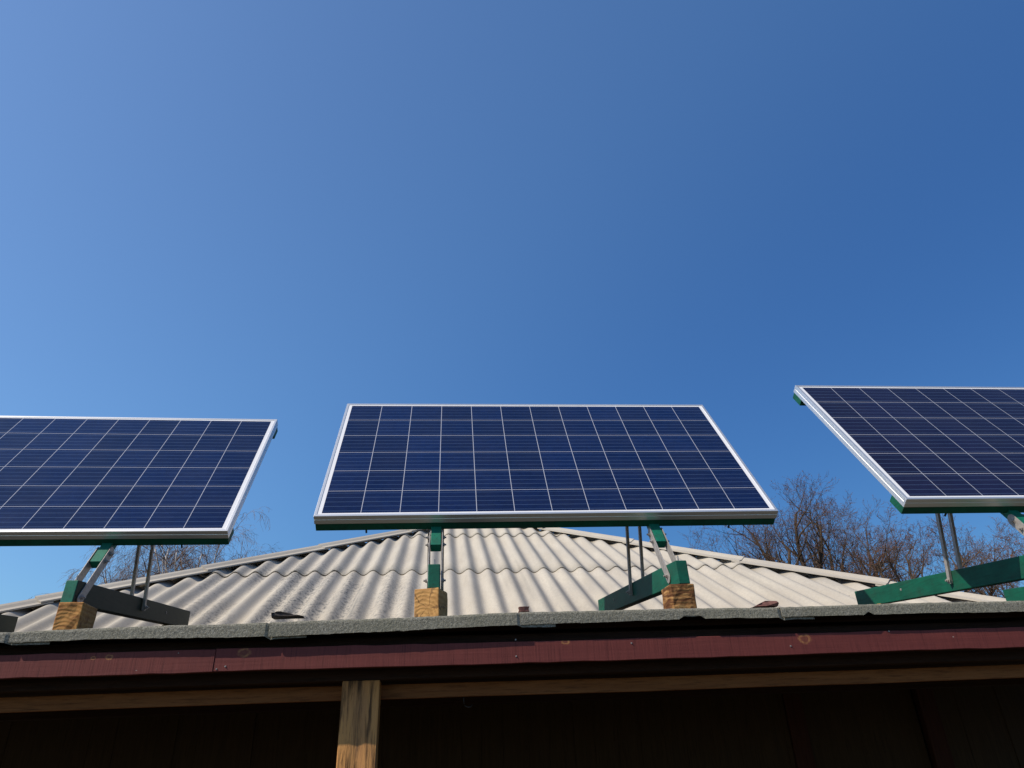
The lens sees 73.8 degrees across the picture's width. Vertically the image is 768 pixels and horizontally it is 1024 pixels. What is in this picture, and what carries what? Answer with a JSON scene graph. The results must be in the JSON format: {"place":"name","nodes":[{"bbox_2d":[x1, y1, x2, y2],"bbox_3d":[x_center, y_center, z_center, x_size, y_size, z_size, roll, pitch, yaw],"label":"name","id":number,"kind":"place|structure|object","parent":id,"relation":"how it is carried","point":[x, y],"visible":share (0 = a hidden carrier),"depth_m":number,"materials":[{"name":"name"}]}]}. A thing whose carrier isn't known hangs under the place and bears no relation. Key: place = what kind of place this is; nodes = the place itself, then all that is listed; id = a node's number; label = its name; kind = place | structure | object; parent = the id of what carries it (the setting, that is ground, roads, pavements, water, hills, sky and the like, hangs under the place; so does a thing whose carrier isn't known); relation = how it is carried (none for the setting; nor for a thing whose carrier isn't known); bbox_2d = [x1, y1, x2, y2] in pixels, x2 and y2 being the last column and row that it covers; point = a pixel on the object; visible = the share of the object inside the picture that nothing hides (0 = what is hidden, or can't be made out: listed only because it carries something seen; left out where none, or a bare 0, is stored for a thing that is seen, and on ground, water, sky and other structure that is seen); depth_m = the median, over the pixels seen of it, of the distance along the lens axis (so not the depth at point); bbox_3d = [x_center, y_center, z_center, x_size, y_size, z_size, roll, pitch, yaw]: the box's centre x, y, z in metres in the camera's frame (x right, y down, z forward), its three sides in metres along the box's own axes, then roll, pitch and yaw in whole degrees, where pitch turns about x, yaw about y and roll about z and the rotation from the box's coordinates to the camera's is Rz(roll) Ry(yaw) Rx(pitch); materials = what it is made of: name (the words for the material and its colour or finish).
{"place":"outdoors","nodes":[
{"label":"outdoors","id":0,"kind":"place"},
{"bbox_2d":[29,547,225,598],"bbox_3d":[-12.408,9.180,21.680,5.707,8.361,5.435,-12,-30,18],"label":"birch tree","id":1,"kind":"object","parent":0,"point":[105,578],"visible":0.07,"depth_m":23.13,"materials":[{"name":"brown plant"}]},
{"bbox_2d":[79,542,280,586],"bbox_3d":[-10.521,8.620,22.651,8.097,10.093,5.776,4,-29,-11],"label":"birch tree","id":2,"kind":"object","parent":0,"point":[185,560],"visible":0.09,"depth_m":22.99,"materials":[{"name":"brown plant"}]},
{"bbox_2d":[112,509,269,581],"bbox_3d":[-10.728,8.155,21.330,5.272,9.698,5.561,10,-30,-21],"label":"birch tree","id":3,"kind":"object","parent":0,"point":[181,555],"visible":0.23,"depth_m":22.13,"materials":[{"name":"brown plant"}]},
{"bbox_2d":[0,528,1023,767],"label":"house","id":4,"kind":"structure","parent":0,"point":[499,570],"depth_m":4.04,"materials":[{"name":"grey paint"}]},
{"bbox_2d":[0,601,1023,767],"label":"porch","id":5,"kind":"object","parent":4,"relation":"attached to","point":[358,673],"visible":1,"depth_m":2.25,"materials":[{"name":"wood"}]},
{"bbox_2d":[52,602,96,629],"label":"wooden block","id":6,"kind":"structure","parent":5,"relation":"on","point":[75,615],"depth_m":2.48,"materials":[{"name":"brown wood"}]},
{"bbox_2d":[0,416,277,632],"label":"solar panel","id":7,"kind":"object","parent":5,"relation":"on","point":[107,485],"visible":0.86,"depth_m":3.16,"materials":[{"name":"glass"}]},
{"bbox_2d":[271,611,305,619],"bbox_3d":[-0.718,0.742,2.189,0.104,0.016,0.060,1,-28,-6],"label":"felt scrap","id":8,"kind":"object","parent":5,"relation":"on","point":[276,615],"visible":1,"depth_m":2.17,"materials":[{"name":"black fabric"}]},
{"bbox_2d":[414,588,447,616],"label":"wooden block","id":9,"kind":"structure","parent":5,"relation":"on","point":[431,602],"depth_m":2.40,"materials":[{"name":"brown wood"}]},
{"bbox_2d":[518,606,528,612],"bbox_3d":[0.039,0.751,2.267,0.036,0.017,0.036,1,-28,-6],"label":"wood scrap","id":10,"kind":"object","parent":5,"relation":"on","point":[524,609],"visible":0.77,"depth_m":2.25,"materials":[{"name":"paint"}]},
{"bbox_2d":[314,404,777,610],"bbox_3d":[0.125,0.558,3.358,1.956,1.147,1.396,0,-28,-5],"label":"solar panel","id":11,"kind":"object","parent":5,"relation":"on","point":[435,470],"visible":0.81,"depth_m":3.13,"materials":[{"name":"glass"}]},
{"bbox_2d":[661,584,696,618],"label":"wooden block","id":12,"kind":"structure","parent":5,"relation":"on","point":[678,596],"depth_m":2.51,"materials":[{"name":"brown wood"}]},
{"bbox_2d":[751,601,778,607],"bbox_3d":[0.868,0.760,2.352,0.094,0.017,0.049,1,-28,-6],"label":"brick chip","id":13,"kind":"object","parent":5,"relation":"on","point":[768,604],"visible":0.97,"depth_m":2.34,"materials":[{"name":"brick"}]},
{"bbox_2d":[793,385,1023,604],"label":"solar panel","id":14,"kind":"object","parent":5,"relation":"on","point":[937,451],"visible":0.93,"depth_m":3.15,"materials":[{"name":"glass"}]},
{"bbox_2d":[800,689,931,767],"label":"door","id":15,"kind":"structure","parent":4,"relation":"in","point":[875,728],"depth_m":4.03,"materials":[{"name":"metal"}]},
{"bbox_2d":[0,0,1023,603],"label":"sky","id":16,"kind":"structure","parent":0,"point":[294,213],"materials":[{"name":"blue"}]},
{"bbox_2d":[700,470,882,571],"bbox_3d":[8.373,6.862,19.927,5.549,9.238,6.673,-4,-28,2],"label":"bare tree","id":17,"kind":"object","parent":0,"point":[797,538],"visible":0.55,"depth_m":20.30,"materials":[{"name":"brown plant"}]},
{"bbox_2d":[677,525,927,581],"bbox_3d":[7.835,7.531,19.536,7.072,7.748,6.118,-8,-28,9],"label":"bare tree","id":18,"kind":"object","parent":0,"point":[743,553],"visible":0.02,"depth_m":19.24,"materials":[{"name":"brown plant"}]},
{"bbox_2d":[777,495,928,586],"bbox_3d":[11.294,7.389,20.888,5.233,8.998,5.458,2,-28,-9],"label":"bare tree","id":19,"kind":"object","parent":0,"point":[857,548],"visible":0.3,"depth_m":22.37,"materials":[{"name":"brown plant"}]},
{"bbox_2d":[827,499,1021,599],"bbox_3d":[11.068,6.397,17.649,5.137,7.720,4.799,-8,-28,10],"label":"bare tree","id":20,"kind":"object","parent":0,"point":[871,564],"visible":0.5,"depth_m":18.01,"materials":[{"name":"brown plant"}]},
{"bbox_2d":[938,535,1023,597],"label":"bare tree","id":21,"kind":"object","parent":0,"point":[998,591],"visible":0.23,"depth_m":16.82,"materials":[{"name":"brown plant"}]},
{"bbox_2d":[952,516,1023,597],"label":"bare tree","id":22,"kind":"object","parent":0,"point":[990,589],"visible":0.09,"depth_m":19.09,"materials":[{"name":"brown plant"}]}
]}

